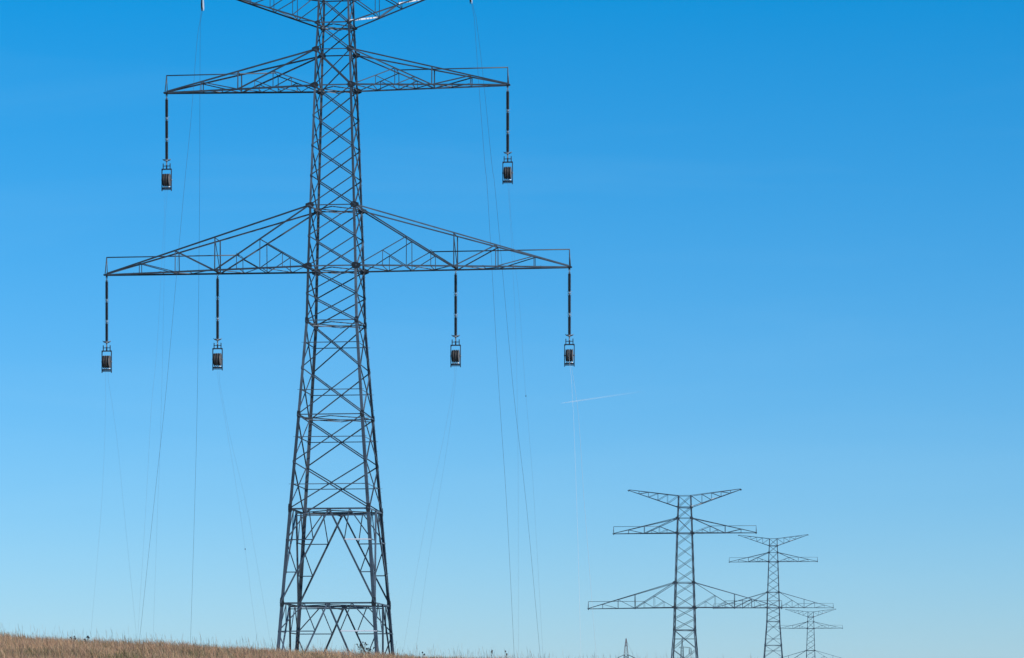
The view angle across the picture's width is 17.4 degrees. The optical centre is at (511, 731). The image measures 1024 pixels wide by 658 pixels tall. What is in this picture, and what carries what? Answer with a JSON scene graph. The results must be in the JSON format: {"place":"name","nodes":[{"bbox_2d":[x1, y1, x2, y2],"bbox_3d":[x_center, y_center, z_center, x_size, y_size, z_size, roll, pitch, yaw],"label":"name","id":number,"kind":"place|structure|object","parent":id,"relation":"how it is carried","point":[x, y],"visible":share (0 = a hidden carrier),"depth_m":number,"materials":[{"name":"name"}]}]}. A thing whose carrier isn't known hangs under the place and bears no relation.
{"place":"outdoors","nodes":[
{"label":"outdoors","id":0,"kind":"place"},
{"bbox_2d":[0,641,351,657],"bbox_3d":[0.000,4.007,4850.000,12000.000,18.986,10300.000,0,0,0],"label":"ground","id":1,"kind":"structure","parent":0,"point":[81,656],"depth_m":108.65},
{"bbox_2d":[103,0,571,656],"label":"transmission tower","id":2,"kind":"structure","parent":1,"relation":"on","point":[375,608],"depth_m":274.67,"materials":[{"name":"metal"}]},
{"bbox_2d":[103,277,110,347],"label":"insulator string","id":3,"kind":"object","parent":2,"relation":"hanging from","point":[106,341],"visible":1,"depth_m":277.27,"materials":[{"name":"metal"}]},
{"bbox_2d":[101,345,111,372],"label":"stringing block","id":4,"kind":"object","parent":3,"relation":"hanging from","point":[106,361],"depth_m":277.22,"materials":[{"name":"metal"}]},
{"bbox_2d":[90,374,136,638],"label":"pulling rope","id":5,"kind":"object","parent":4,"relation":"hanging from","point":[102,489],"visible":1,"depth_m":276.34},
{"bbox_2d":[163,95,170,165],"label":"insulator string","id":6,"kind":"object","parent":2,"relation":"hanging from","point":[166,159],"visible":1,"depth_m":276.64,"materials":[{"name":"metal"}]},
{"bbox_2d":[161,163,171,190],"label":"stringing block","id":7,"kind":"object","parent":6,"relation":"hanging from","point":[166,180],"depth_m":276.61,"materials":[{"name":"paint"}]},
{"bbox_2d":[138,202,166,628],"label":"pulling rope","id":8,"kind":"object","parent":7,"relation":"hanging from","point":[150,420],"visible":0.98,"depth_m":277.58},
{"bbox_2d":[213,274,221,344],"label":"insulator string","id":9,"kind":"object","parent":2,"relation":"hanging from","point":[217,311],"visible":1,"depth_m":276.14,"materials":[{"name":"metal"}]},
{"bbox_2d":[212,343,222,369],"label":"stringing block","id":10,"kind":"object","parent":9,"relation":"hanging from","point":[218,358],"depth_m":276.12,"materials":[{"name":"metal"}]},
{"bbox_2d":[216,355,270,643],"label":"pulling rope","id":11,"kind":"object","parent":10,"relation":"hanging from","point":[239,508],"visible":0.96,"depth_m":273.92,"materials":[{"name":"fabric"}]},
{"bbox_2d":[452,270,459,341],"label":"insulator string","id":12,"kind":"object","parent":2,"relation":"hanging from","point":[455,335],"visible":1,"depth_m":273.71,"materials":[{"name":"metal"}]},
{"bbox_2d":[450,339,460,366],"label":"stringing block","id":13,"kind":"object","parent":12,"relation":"hanging from","point":[455,356],"depth_m":273.67,"materials":[{"name":"metal"}]},
{"bbox_2d":[403,367,455,649],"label":"pulling rope","id":14,"kind":"object","parent":13,"relation":"hanging from","point":[432,488],"visible":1,"depth_m":273.01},
{"bbox_2d":[504,87,511,158],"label":"insulator string","id":15,"kind":"object","parent":2,"relation":"hanging from","point":[507,152],"visible":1,"depth_m":273.19,"materials":[{"name":"metal"}]},
{"bbox_2d":[502,156,512,183],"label":"stringing block","id":16,"kind":"object","parent":15,"relation":"hanging from","point":[507,172],"depth_m":273.15,"materials":[{"name":"metal"}]},
{"bbox_2d":[507,179,542,648],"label":"pulling rope","id":17,"kind":"object","parent":16,"relation":"hanging from","point":[524,378],"visible":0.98,"depth_m":275.81,"materials":[{"name":"fabric"}]},
{"bbox_2d":[565,269,573,340],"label":"insulator string","id":18,"kind":"object","parent":2,"relation":"hanging from","point":[569,334],"visible":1,"depth_m":272.58,"materials":[{"name":"metal"}]},
{"bbox_2d":[564,339,574,366],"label":"stringing block","id":19,"kind":"object","parent":18,"relation":"hanging from","point":[569,355],"depth_m":272.53,"materials":[{"name":"metal"}]},
{"bbox_2d":[569,360,595,647],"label":"pulling rope","id":20,"kind":"object","parent":19,"relation":"hanging from","point":[584,505],"visible":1,"depth_m":271.91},
{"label":"earth wire block","id":21,"kind":"object","parent":2,"relation":"hanging from","visible":0},
{"bbox_2d":[139,8,202,643],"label":"pulling rope","id":22,"kind":"object","parent":21,"relation":"hanging from","point":[170,344],"visible":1,"depth_m":274.82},
{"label":"earth wire block","id":23,"kind":"object","parent":2,"relation":"hanging from","visible":0},
{"bbox_2d":[471,3,539,649],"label":"pulling rope","id":24,"kind":"object","parent":23,"relation":"hanging from","point":[495,330],"visible":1,"depth_m":273.06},
{"bbox_2d":[0,621,796,657],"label":"dry grass","id":25,"kind":"structure","parent":1,"relation":"on","point":[71,648],"depth_m":112.52,"materials":[{"name":"brown plant"}]},
{"bbox_2d":[618,638,631,657],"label":"lattice mast","id":26,"kind":"object","parent":1,"relation":"on","point":[626,649],"visible":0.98,"depth_m":899.61,"materials":[{"name":"metal"}]},
{"bbox_2d":[588,489,781,657],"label":"transmission tower","id":27,"kind":"structure","parent":1,"relation":"on","point":[691,533],"depth_m":666.37,"materials":[{"name":"metal"}]},
{"bbox_2d":[680,640,691,657],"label":"lattice mast","id":28,"kind":"object","parent":1,"relation":"on","point":[682,650],"visible":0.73,"depth_m":1100.02,"materials":[{"name":"metal"}]},
{"bbox_2d":[713,534,833,657],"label":"transmission tower","id":29,"kind":"structure","parent":1,"relation":"on","point":[778,592],"depth_m":1080.74,"materials":[{"name":"metal"}]},
{"bbox_2d":[779,609,842,657],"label":"transmission tower","id":30,"kind":"structure","parent":1,"relation":"on","point":[813,650],"depth_m":1499.50,"materials":[{"name":"metal"}]},
{"bbox_2d":[356,642,367,654],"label":"weed","id":31,"kind":"object","parent":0,"point":[362,649],"visible":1,"depth_m":123.99,"materials":[{"name":"brown plant"}]},
{"bbox_2d":[0,0,1023,657],"label":"sky","id":32,"kind":"structure","parent":0,"point":[792,230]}
]}

